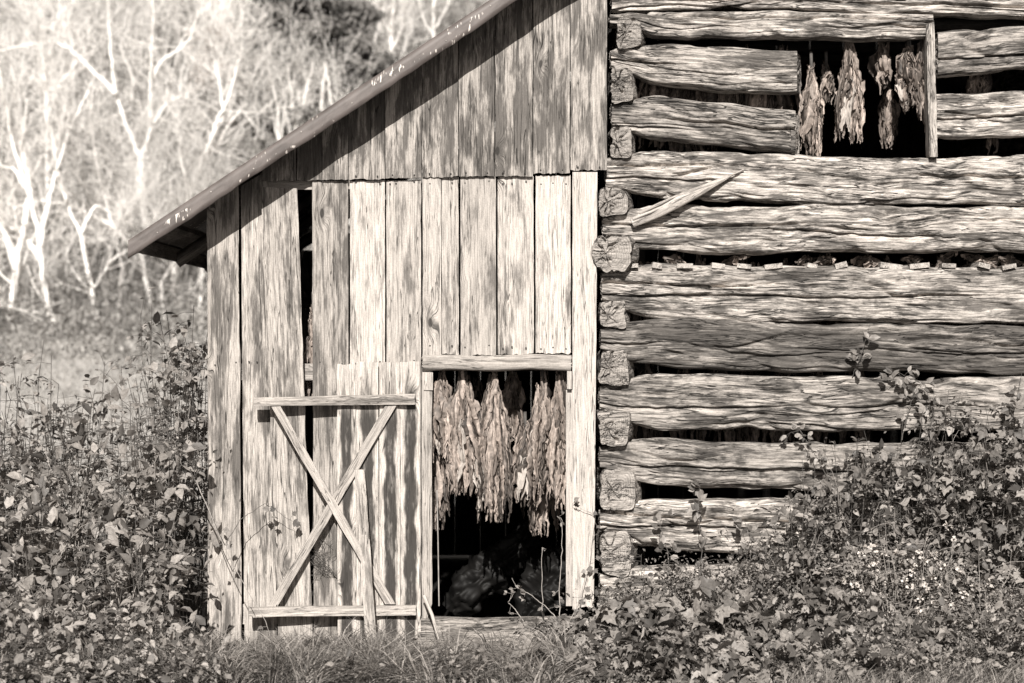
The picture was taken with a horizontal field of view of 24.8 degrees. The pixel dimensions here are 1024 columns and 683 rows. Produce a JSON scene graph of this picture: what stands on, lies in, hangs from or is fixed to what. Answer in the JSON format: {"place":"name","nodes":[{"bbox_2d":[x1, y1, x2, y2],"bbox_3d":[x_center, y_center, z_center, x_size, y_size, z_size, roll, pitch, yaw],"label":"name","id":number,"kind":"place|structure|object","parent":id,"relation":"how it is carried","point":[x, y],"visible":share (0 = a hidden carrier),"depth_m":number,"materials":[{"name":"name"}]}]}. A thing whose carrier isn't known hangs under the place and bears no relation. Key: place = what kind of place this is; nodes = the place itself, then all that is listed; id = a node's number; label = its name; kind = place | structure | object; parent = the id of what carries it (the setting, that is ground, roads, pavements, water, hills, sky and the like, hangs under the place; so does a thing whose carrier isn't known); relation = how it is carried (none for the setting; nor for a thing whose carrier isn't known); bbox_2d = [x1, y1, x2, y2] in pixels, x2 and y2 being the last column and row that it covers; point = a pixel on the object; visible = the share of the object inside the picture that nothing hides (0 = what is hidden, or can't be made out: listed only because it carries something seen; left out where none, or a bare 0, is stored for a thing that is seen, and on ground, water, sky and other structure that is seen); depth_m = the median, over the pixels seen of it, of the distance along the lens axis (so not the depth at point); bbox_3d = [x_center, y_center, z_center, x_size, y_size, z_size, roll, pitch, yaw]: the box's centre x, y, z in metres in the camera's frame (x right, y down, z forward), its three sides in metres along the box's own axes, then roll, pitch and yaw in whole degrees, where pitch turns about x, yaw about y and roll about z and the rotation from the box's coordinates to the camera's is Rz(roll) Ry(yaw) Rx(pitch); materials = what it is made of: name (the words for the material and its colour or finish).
{"place":"outdoors","nodes":[
{"label":"outdoors","id":0,"kind":"place"},
{"bbox_2d":[0,308,207,527],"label":"meadow grass","id":1,"kind":"structure","parent":0,"point":[65,390],"depth_m":35.91,"materials":[{"name":"grey plant"}]},
{"bbox_2d":[0,613,1023,682],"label":"grass","id":2,"kind":"structure","parent":0,"point":[286,659],"depth_m":12.20,"materials":[{"name":"plant"}]},
{"bbox_2d":[0,0,1023,682],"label":"ground","id":3,"kind":"structure","parent":0,"point":[494,604],"depth_m":34.29,"materials":[{"name":"plant"}]},
{"bbox_2d":[0,352,48,616],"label":"shrub","id":4,"kind":"object","parent":3,"relation":"on","point":[20,425],"visible":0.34,"depth_m":14.29,"materials":[{"name":"grey plant"}]},
{"bbox_2d":[0,0,64,158],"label":"bare tree","id":5,"kind":"object","parent":3,"relation":"on","point":[20,106],"visible":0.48,"depth_m":61.96,"materials":[{"name":"grey plant"}]},
{"bbox_2d":[0,342,95,625],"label":"shrub","id":6,"kind":"object","parent":3,"relation":"on","point":[35,446],"visible":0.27,"depth_m":15.15,"materials":[{"name":"grey plant"}]},
{"bbox_2d":[0,20,102,331],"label":"bare tree","id":7,"kind":"object","parent":3,"relation":"on","point":[16,264],"visible":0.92,"depth_m":47.17,"materials":[{"name":"white plant"}]},
{"bbox_2d":[0,597,103,682],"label":"shrub","id":8,"kind":"object","parent":3,"relation":"on","point":[36,646],"visible":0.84,"depth_m":11.95,"materials":[{"name":"grey plant"}]},
{"bbox_2d":[0,460,119,658],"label":"shrub","id":9,"kind":"object","parent":3,"relation":"on","point":[40,555],"visible":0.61,"depth_m":13.27,"materials":[{"name":"grey plant"}]},
{"bbox_2d":[0,568,121,676],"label":"shrub","id":10,"kind":"object","parent":3,"relation":"on","point":[74,621],"visible":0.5,"depth_m":12.40,"materials":[{"name":"grey plant"}]},
{"bbox_2d":[9,0,118,113],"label":"bare tree","id":11,"kind":"object","parent":3,"relation":"on","point":[70,36],"visible":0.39,"depth_m":65.82,"materials":[{"name":"grey plant"}]},
{"bbox_2d":[0,5,130,329],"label":"bare tree","id":12,"kind":"object","parent":3,"relation":"on","point":[39,233],"visible":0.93,"depth_m":47.20,"materials":[{"name":"beige plant"}]},
{"bbox_2d":[0,376,137,644],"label":"shrub","id":13,"kind":"object","parent":3,"relation":"on","point":[77,509],"visible":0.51,"depth_m":14.15,"materials":[{"name":"grey plant"}]},
{"bbox_2d":[0,51,137,300],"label":"bare tree","id":14,"kind":"object","parent":3,"relation":"on","point":[45,173],"visible":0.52,"depth_m":51.91,"materials":[{"name":"grey plant"}]},
{"bbox_2d":[0,0,140,197],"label":"bare tree","id":15,"kind":"object","parent":3,"relation":"on","point":[66,92],"visible":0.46,"depth_m":59.28,"materials":[{"name":"beige plant"}]},
{"bbox_2d":[0,230,207,385],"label":"meadow scrub","id":16,"kind":"object","parent":3,"relation":"on","point":[124,320],"visible":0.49,"depth_m":46.54,"materials":[{"name":"grey plant"}]},
{"bbox_2d":[0,0,207,323],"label":"bare tree","id":17,"kind":"object","parent":3,"relation":"on","point":[82,241],"visible":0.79,"depth_m":48.28,"materials":[{"name":"beige plant"}]},
{"bbox_2d":[40,350,172,607],"bbox_3d":[-2.737,0.976,15.745,1.003,1.834,0.688,0,0,-20],"label":"shrub","id":18,"kind":"object","parent":3,"relation":"on","point":[100,415],"visible":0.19,"depth_m":15.67,"materials":[{"name":"grey plant"}]},
{"bbox_2d":[0,0,215,311],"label":"bare tree","id":19,"kind":"object","parent":3,"relation":"on","point":[145,281],"visible":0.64,"depth_m":51.71,"materials":[{"name":"beige plant"}]},
{"bbox_2d":[34,631,208,682],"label":"shrub","id":20,"kind":"object","parent":3,"relation":"on","point":[82,666],"visible":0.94,"depth_m":11.88,"materials":[{"name":"grey plant"}]},
{"bbox_2d":[43,492,212,658],"bbox_3d":[-2.147,1.370,13.151,0.909,1.044,0.744,0,0,0],"label":"shrub","id":21,"kind":"object","parent":3,"relation":"on","point":[121,571],"visible":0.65,"depth_m":13.14,"materials":[{"name":"grey plant"}]},
{"bbox_2d":[27,45,234,312],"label":"bare tree","id":22,"kind":"object","parent":3,"relation":"on","point":[122,266],"visible":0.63,"depth_m":50.85,"materials":[{"name":"grey plant"}]},
{"bbox_2d":[86,0,176,109],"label":"bare tree","id":23,"kind":"object","parent":3,"relation":"on","point":[127,31],"visible":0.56,"depth_m":66.92,"materials":[{"name":"grey plant"}]},
{"bbox_2d":[0,0,277,230],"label":"bare tree","id":24,"kind":"object","parent":3,"relation":"on","point":[112,89],"visible":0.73,"depth_m":55.86,"materials":[{"name":"white plant"}]},
{"bbox_2d":[64,590,220,675],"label":"shrub","id":25,"kind":"object","parent":3,"relation":"on","point":[149,630],"visible":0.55,"depth_m":12.35,"materials":[{"name":"grey plant"}]},
{"bbox_2d":[91,287,207,618],"bbox_3d":[-2.436,0.768,15.294,0.955,2.261,0.741,0,0,0],"label":"shrub","id":26,"kind":"object","parent":3,"relation":"on","point":[127,358],"visible":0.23,"depth_m":15.27,"materials":[{"name":"grey plant"}]},
{"bbox_2d":[80,384,230,636],"bbox_3d":[-2.108,1.070,13.915,0.858,1.643,0.698,0,0,0],"label":"shrub","id":27,"kind":"object","parent":3,"relation":"on","point":[145,469],"visible":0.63,"depth_m":13.85,"materials":[{"name":"grey plant"}]},
{"bbox_2d":[58,64,265,329],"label":"bare tree","id":28,"kind":"object","parent":3,"relation":"on","point":[162,210],"visible":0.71,"depth_m":50.39,"materials":[{"name":"grey plant"}]},
{"bbox_2d":[112,0,234,92],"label":"bare tree","id":29,"kind":"object","parent":3,"relation":"on","point":[177,32],"visible":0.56,"depth_m":65.38,"materials":[{"name":"grey plant"}]},
{"bbox_2d":[93,89,255,319],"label":"bare tree","id":30,"kind":"object","parent":3,"relation":"on","point":[192,191],"visible":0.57,"depth_m":51.10,"materials":[{"name":"grey plant"}]},
{"bbox_2d":[115,288,243,633],"bbox_3d":[-2.075,0.772,14.896,0.958,2.240,0.767,0,0,0],"label":"shrub","id":31,"kind":"object","parent":3,"relation":"on","point":[200,411],"visible":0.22,"depth_m":14.87,"materials":[{"name":"grey plant"}]},
{"bbox_2d":[128,308,242,642],"bbox_3d":[-2.035,0.834,14.405,0.817,2.114,0.677,0,0,0],"label":"shrub","id":32,"kind":"object","parent":3,"relation":"on","point":[187,377],"visible":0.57,"depth_m":14.38,"materials":[{"name":"grey plant"}]},
{"bbox_2d":[130,625,257,682],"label":"shrub","id":33,"kind":"object","parent":3,"relation":"on","point":[192,657],"visible":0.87,"depth_m":11.97,"materials":[{"name":"grey plant"}]},
{"bbox_2d":[89,0,335,303],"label":"bare tree","id":34,"kind":"object","parent":3,"relation":"on","point":[228,95],"visible":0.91,"depth_m":52.59,"materials":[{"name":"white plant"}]},
{"bbox_2d":[186,17,249,128],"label":"russet tree","id":35,"kind":"object","parent":3,"relation":"on","point":[215,37],"visible":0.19,"depth_m":65.77,"materials":[{"name":"beige plant"}]},
{"bbox_2d":[182,0,322,172],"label":"bare tree","id":36,"kind":"object","parent":3,"relation":"on","point":[257,128],"visible":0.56,"depth_m":59.84,"materials":[{"name":"grey plant"}]},
{"bbox_2d":[220,0,290,148],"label":"evergreen tree","id":37,"kind":"object","parent":3,"relation":"on","point":[254,33],"visible":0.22,"depth_m":63.11,"materials":[{"name":"grey plant"}]},
{"bbox_2d":[216,3,337,149],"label":"bare tree","id":38,"kind":"object","parent":3,"relation":"on","point":[278,136],"visible":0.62,"depth_m":60.02,"materials":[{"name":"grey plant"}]},
{"bbox_2d":[0,0,570,322],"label":"trees","id":39,"kind":"object","parent":3,"relation":"on","point":[240,144],"visible":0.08,"depth_m":63.82,"materials":[{"name":"grey plant"}]},
{"bbox_2d":[0,0,570,306],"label":"brushwood","id":40,"kind":"object","parent":3,"relation":"on","point":[66,184],"visible":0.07,"depth_m":64.78,"materials":[{"name":"grey plant"}]},
{"bbox_2d":[235,0,346,131],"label":"evergreen tree","id":41,"kind":"object","parent":3,"relation":"on","point":[306,8],"visible":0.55,"depth_m":60.94,"materials":[{"name":"grey plant"}]},
{"bbox_2d":[249,30,349,123],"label":"bare tree","id":42,"kind":"object","parent":3,"relation":"on","point":[306,88],"visible":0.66,"depth_m":60.31,"materials":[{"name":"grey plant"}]},
{"bbox_2d":[252,2,347,131],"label":"bare tree","id":43,"kind":"object","parent":3,"relation":"on","point":[287,69],"visible":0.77,"depth_m":59.94,"materials":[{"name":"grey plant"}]},
{"bbox_2d":[256,2,386,126],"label":"bare tree","id":44,"kind":"object","parent":3,"relation":"on","point":[328,81],"visible":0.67,"depth_m":59.69,"materials":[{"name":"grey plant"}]},
{"bbox_2d":[308,649,396,682],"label":"shrub","id":45,"kind":"object","parent":3,"relation":"on","point":[348,653],"visible":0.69,"depth_m":12.02,"materials":[{"name":"grey plant"}]},
{"bbox_2d":[320,0,398,95],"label":"evergreen tree","id":46,"kind":"object","parent":3,"relation":"on","point":[356,13],"visible":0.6,"depth_m":62.13,"materials":[{"name":"grey plant"}]},
{"bbox_2d":[354,469,375,642],"bbox_3d":[-0.863,1.301,13.765,0.073,1.081,0.236,0,0,-28],"label":"prop pole","id":47,"kind":"object","parent":3,"relation":"on","point":[366,560],"visible":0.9,"depth_m":13.76,"materials":[{"name":"brown wood"}]},
{"bbox_2d":[369,0,456,61],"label":"bare tree","id":48,"kind":"object","parent":3,"relation":"on","point":[390,30],"visible":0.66,"depth_m":66.74,"materials":[{"name":"white plant"}]},
{"bbox_2d":[392,0,452,53],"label":"bare tree","id":49,"kind":"object","parent":3,"relation":"on","point":[433,28],"visible":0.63,"depth_m":70.15,"materials":[{"name":"white plant"}]},
{"bbox_2d":[403,628,524,682],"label":"shrub","id":50,"kind":"object","parent":3,"relation":"on","point":[471,673],"visible":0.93,"depth_m":12.07,"materials":[{"name":"grey plant"}]},
{"bbox_2d":[442,520,540,616],"bbox_3d":[-0.117,1.447,14.807,0.660,0.615,0.330,0,0,-18],"label":"plastic sheet","id":51,"kind":"object","parent":3,"relation":"on","point":[480,576],"visible":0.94,"depth_m":14.72,"materials":[{"name":"plastic"}]},
{"bbox_2d":[50,640,1023,682],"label":"ground cover","id":52,"kind":"object","parent":3,"relation":"on","point":[684,678],"visible":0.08,"depth_m":12.15,"materials":[{"name":"grey plant"}]},
{"bbox_2d":[512,545,566,616],"bbox_3d":[0.236,1.555,14.781,0.473,0.538,0.441,0,0,0],"label":"plastic sheet","id":53,"kind":"object","parent":3,"relation":"on","point":[531,580],"visible":0.57,"depth_m":14.68,"materials":[{"name":"plastic"}]},
{"bbox_2d":[513,601,605,646],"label":"bramble","id":54,"kind":"object","parent":3,"relation":"on","point":[559,622],"visible":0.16,"depth_m":13.43,"materials":[{"name":"grey plant"}]},
{"bbox_2d":[128,0,1023,649],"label":"tobacco barn","id":55,"kind":"structure","parent":3,"relation":"on","point":[486,250],"depth_m":13.99,"materials":[{"name":"grey wood"}]},
{"bbox_2d":[303,292,312,395],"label":"tobacco bundle","id":56,"kind":"object","parent":55,"relation":"attached to","point":[308,356],"visible":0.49,"depth_m":14.13,"materials":[{"name":"grey plant"}]},
{"bbox_2d":[249,361,420,638],"bbox_3d":[-1.053,0.949,13.891,1.021,1.664,0.068,0,0,-4],"label":"door","id":57,"kind":"structure","parent":55,"relation":"in","point":[357,399],"depth_m":13.92,"materials":[{"name":"grey wood"}]},
{"bbox_2d":[432,438,450,530],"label":"tobacco bundle","id":58,"kind":"object","parent":55,"relation":"hanging from","point":[439,481],"visible":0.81,"depth_m":14.18,"materials":[{"name":"beige plant"}]},
{"bbox_2d":[432,370,452,463],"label":"tobacco bundle","id":59,"kind":"object","parent":55,"relation":"hanging from","point":[441,395],"visible":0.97,"depth_m":14.04,"materials":[{"name":"beige plant"}]},
{"bbox_2d":[442,370,481,495],"bbox_3d":[-0.282,0.512,14.084,0.276,0.853,0.174,0,0,16],"label":"tobacco bundle","id":60,"kind":"object","parent":55,"relation":"hanging from","point":[465,433],"visible":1,"depth_m":14.05,"materials":[{"name":"grey plant"}]},
{"bbox_2d":[471,371,512,522],"bbox_3d":[-0.122,0.592,14.069,0.257,1.013,0.164,0,0,0],"label":"tobacco bundle","id":61,"kind":"object","parent":55,"relation":"hanging from","point":[494,490],"visible":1,"depth_m":14.03,"materials":[{"name":"grey plant"}]},
{"bbox_2d":[502,371,525,441],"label":"tobacco bundle","id":62,"kind":"object","parent":55,"relation":"hanging from","point":[514,397],"visible":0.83,"depth_m":14.40,"materials":[{"name":"brown plant"}]},
{"bbox_2d":[511,412,545,506],"bbox_3d":[0.090,0.720,14.155,0.244,0.588,0.178,0,0,-28],"label":"tobacco bundle","id":63,"kind":"object","parent":55,"relation":"hanging from","point":[519,470],"visible":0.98,"depth_m":14.13,"materials":[{"name":"beige plant"}]},
{"bbox_2d":[527,485,549,536],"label":"tobacco bundle","id":64,"kind":"object","parent":55,"relation":"hanging from","point":[538,516],"visible":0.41,"depth_m":14.28,"materials":[{"name":"beige plant"}]},
{"bbox_2d":[526,370,553,495],"bbox_3d":[0.179,0.517,14.099,0.151,0.838,0.185,0,0,41],"label":"tobacco bundle","id":65,"kind":"object","parent":55,"relation":"hanging from","point":[539,420],"visible":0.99,"depth_m":14.07,"materials":[{"name":"beige plant"}]},
{"bbox_2d":[544,371,569,510],"bbox_3d":[0.292,0.559,14.083,0.203,0.924,0.156,0,0,0],"label":"tobacco bundle","id":66,"kind":"object","parent":55,"relation":"hanging from","point":[555,449],"visible":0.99,"depth_m":14.06,"materials":[{"name":"beige plant"}]},
{"bbox_2d":[635,79,665,149],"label":"tobacco bundle","id":67,"kind":"object","parent":55,"relation":"attached to","point":[644,89],"visible":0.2,"depth_m":14.22,"materials":[{"name":"black plant"}]},
{"bbox_2d":[650,509,680,582],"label":"vine","id":68,"kind":"object","parent":55,"relation":"attached to","point":[661,540],"visible":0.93,"depth_m":13.83,"materials":[{"name":"grey plant"}]},
{"bbox_2d":[668,88,702,151],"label":"tobacco bundle","id":69,"kind":"object","parent":55,"relation":"attached to","point":[693,95],"visible":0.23,"depth_m":14.23,"materials":[{"name":"black plant"}]},
{"bbox_2d":[630,169,743,226],"bbox_3d":[1.049,-0.860,13.961,0.687,0.352,0.065,0,0,-1],"label":"wood splinter","id":70,"kind":"object","parent":55,"relation":"on","point":[661,208],"visible":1,"depth_m":13.95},
{"bbox_2d":[685,480,708,567],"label":"vine","id":71,"kind":"object","parent":55,"relation":"attached to","point":[694,507],"visible":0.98,"depth_m":13.85,"materials":[{"name":"grey plant"}]},
{"bbox_2d":[735,371,768,442],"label":"tobacco bundle","id":72,"kind":"object","parent":55,"relation":"hanging from","point":[747,434],"visible":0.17,"depth_m":14.43,"materials":[{"name":"black plant"}]},
{"bbox_2d":[748,94,792,153],"bbox_3d":[1.582,-1.465,14.244,0.309,0.636,0.197,0,0,13],"label":"tobacco bundle","id":73,"kind":"object","parent":55,"relation":"attached to","point":[764,101],"visible":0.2,"depth_m":14.21,"materials":[{"name":"brown plant"}]},
{"bbox_2d":[767,372,801,442],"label":"tobacco bundle","id":74,"kind":"object","parent":55,"relation":"hanging from","point":[775,436],"visible":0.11,"depth_m":14.37,"materials":[{"name":"black plant"}]},
{"bbox_2d":[799,52,824,156],"bbox_3d":[1.817,-1.425,14.140,0.142,0.662,0.156,0,0,36],"label":"tobacco bundle","id":75,"kind":"object","parent":55,"relation":"hanging from","point":[810,127],"visible":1,"depth_m":14.11,"materials":[{"name":"grey plant"}]},
{"bbox_2d":[780,423,850,517],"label":"vine","id":76,"kind":"object","parent":55,"relation":"attached to","point":[797,435],"visible":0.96,"depth_m":13.91,"materials":[{"name":"grey plant"}]},
{"bbox_2d":[819,52,835,104],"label":"tobacco bundle","id":77,"kind":"object","parent":55,"relation":"attached to","point":[827,87],"visible":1,"depth_m":14.29,"materials":[{"name":"grey plant"}]},
{"bbox_2d":[833,42,864,143],"bbox_3d":[2.044,-1.551,14.091,0.196,0.721,0.179,0,0,0],"label":"tobacco bundle","id":78,"kind":"object","parent":55,"relation":"hanging from","point":[849,109],"visible":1,"depth_m":14.08,"materials":[{"name":"grey plant"}]},
{"bbox_2d":[867,42,892,94],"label":"tobacco bundle","id":79,"kind":"object","parent":55,"relation":"hanging from","point":[879,67],"visible":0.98,"depth_m":14.20,"materials":[{"name":"grey plant"}]},
{"bbox_2d":[878,79,900,148],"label":"tobacco bundle","id":80,"kind":"object","parent":55,"relation":"hanging from","point":[889,110],"visible":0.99,"depth_m":14.42,"materials":[{"name":"grey plant"}]},
{"bbox_2d":[879,366,935,439],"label":"vine","id":81,"kind":"object","parent":55,"relation":"attached to","point":[911,377],"visible":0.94,"depth_m":13.94,"materials":[{"name":"grey plant"}]},
{"bbox_2d":[894,40,921,113],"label":"tobacco bundle","id":82,"kind":"object","parent":55,"relation":"hanging from","point":[907,76],"visible":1,"depth_m":14.12,"materials":[{"name":"grey plant"}]},
{"bbox_2d":[915,40,924,131],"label":"tobacco bundle","id":83,"kind":"object","parent":55,"relation":"attached to","point":[920,96],"visible":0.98,"depth_m":14.13,"materials":[{"name":"grey plant"}]},
{"bbox_2d":[965,74,992,93],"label":"tobacco bundle","id":84,"kind":"object","parent":55,"relation":"attached to","point":[978,84],"visible":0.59,"depth_m":14.24,"materials":[{"name":"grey plant"}]},
{"bbox_2d":[510,618,660,682],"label":"bramble","id":85,"kind":"object","parent":3,"relation":"on","point":[599,656],"visible":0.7,"depth_m":12.27,"materials":[{"name":"grey plant"}]},
{"bbox_2d":[574,590,708,648],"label":"bramble","id":86,"kind":"object","parent":3,"relation":"on","point":[633,611],"visible":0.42,"depth_m":12.89,"materials":[{"name":"grey plant"}]},
{"bbox_2d":[561,539,723,639],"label":"weed","id":87,"kind":"object","parent":3,"relation":"on","point":[646,594],"visible":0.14,"depth_m":13.53,"materials":[{"name":"grey plant"}]},
{"bbox_2d":[606,613,763,682],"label":"bramble","id":88,"kind":"object","parent":3,"relation":"on","point":[699,654],"visible":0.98,"depth_m":12.22,"materials":[{"name":"grey plant"}]},
{"bbox_2d":[641,576,783,673],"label":"bramble","id":89,"kind":"object","parent":3,"relation":"on","point":[724,613],"visible":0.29,"depth_m":12.75,"materials":[{"name":"grey plant"}]},
{"bbox_2d":[639,535,808,617],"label":"weed","id":90,"kind":"object","parent":3,"relation":"on","point":[730,581],"visible":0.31,"depth_m":13.53,"materials":[{"name":"grey plant"}]},
{"bbox_2d":[715,475,879,619],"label":"weed","id":91,"kind":"object","parent":3,"relation":"on","point":[793,554],"visible":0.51,"depth_m":13.60,"materials":[{"name":"grey plant"}]},
{"bbox_2d":[733,567,889,655],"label":"bramble","id":92,"kind":"object","parent":3,"relation":"on","point":[766,621],"visible":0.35,"depth_m":12.82,"materials":[{"name":"grey plant"}]},
{"bbox_2d":[740,608,899,682],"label":"bramble","id":93,"kind":"object","parent":3,"relation":"on","point":[789,650],"visible":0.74,"depth_m":12.22,"materials":[{"name":"grey plant"}]},
{"bbox_2d":[770,431,934,644],"bbox_3d":[2.025,1.205,13.735,0.889,1.363,0.742,0,0,21],"label":"weed","id":94,"kind":"object","parent":3,"relation":"on","point":[846,508],"visible":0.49,"depth_m":13.74,"materials":[{"name":"grey plant"}]},
{"bbox_2d":[812,506,991,627],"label":"weed","id":95,"kind":"object","parent":3,"relation":"on","point":[856,570],"visible":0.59,"depth_m":13.33,"materials":[{"name":"grey plant"}]},
{"bbox_2d":[829,611,987,682],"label":"weed","id":96,"kind":"object","parent":3,"relation":"on","point":[910,653],"visible":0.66,"depth_m":12.30,"materials":[{"name":"grey plant"}]},
{"bbox_2d":[848,592,970,670],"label":"weed","id":97,"kind":"object","parent":3,"relation":"on","point":[890,627],"visible":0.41,"depth_m":12.70,"materials":[{"name":"grey plant"}]},
{"bbox_2d":[843,389,1009,641],"bbox_3d":[2.447,1.075,13.792,1.007,1.637,0.679,0,0,0],"label":"weed","id":98,"kind":"object","parent":3,"relation":"on","point":[936,507],"visible":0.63,"depth_m":13.74,"materials":[{"name":"grey plant"}]},
{"bbox_2d":[901,549,1023,668],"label":"weed","id":99,"kind":"object","parent":3,"relation":"on","point":[992,589],"visible":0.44,"depth_m":13.28,"materials":[{"name":"grey plant"}]},
{"bbox_2d":[904,582,1023,682],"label":"weed","id":100,"kind":"object","parent":3,"relation":"on","point":[965,645],"visible":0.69,"depth_m":12.70,"materials":[{"name":"grey plant"}]},
{"bbox_2d":[924,397,1023,646],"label":"bramble","id":101,"kind":"object","parent":3,"relation":"on","point":[1011,501],"visible":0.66,"depth_m":13.69,"materials":[{"name":"grey plant"}]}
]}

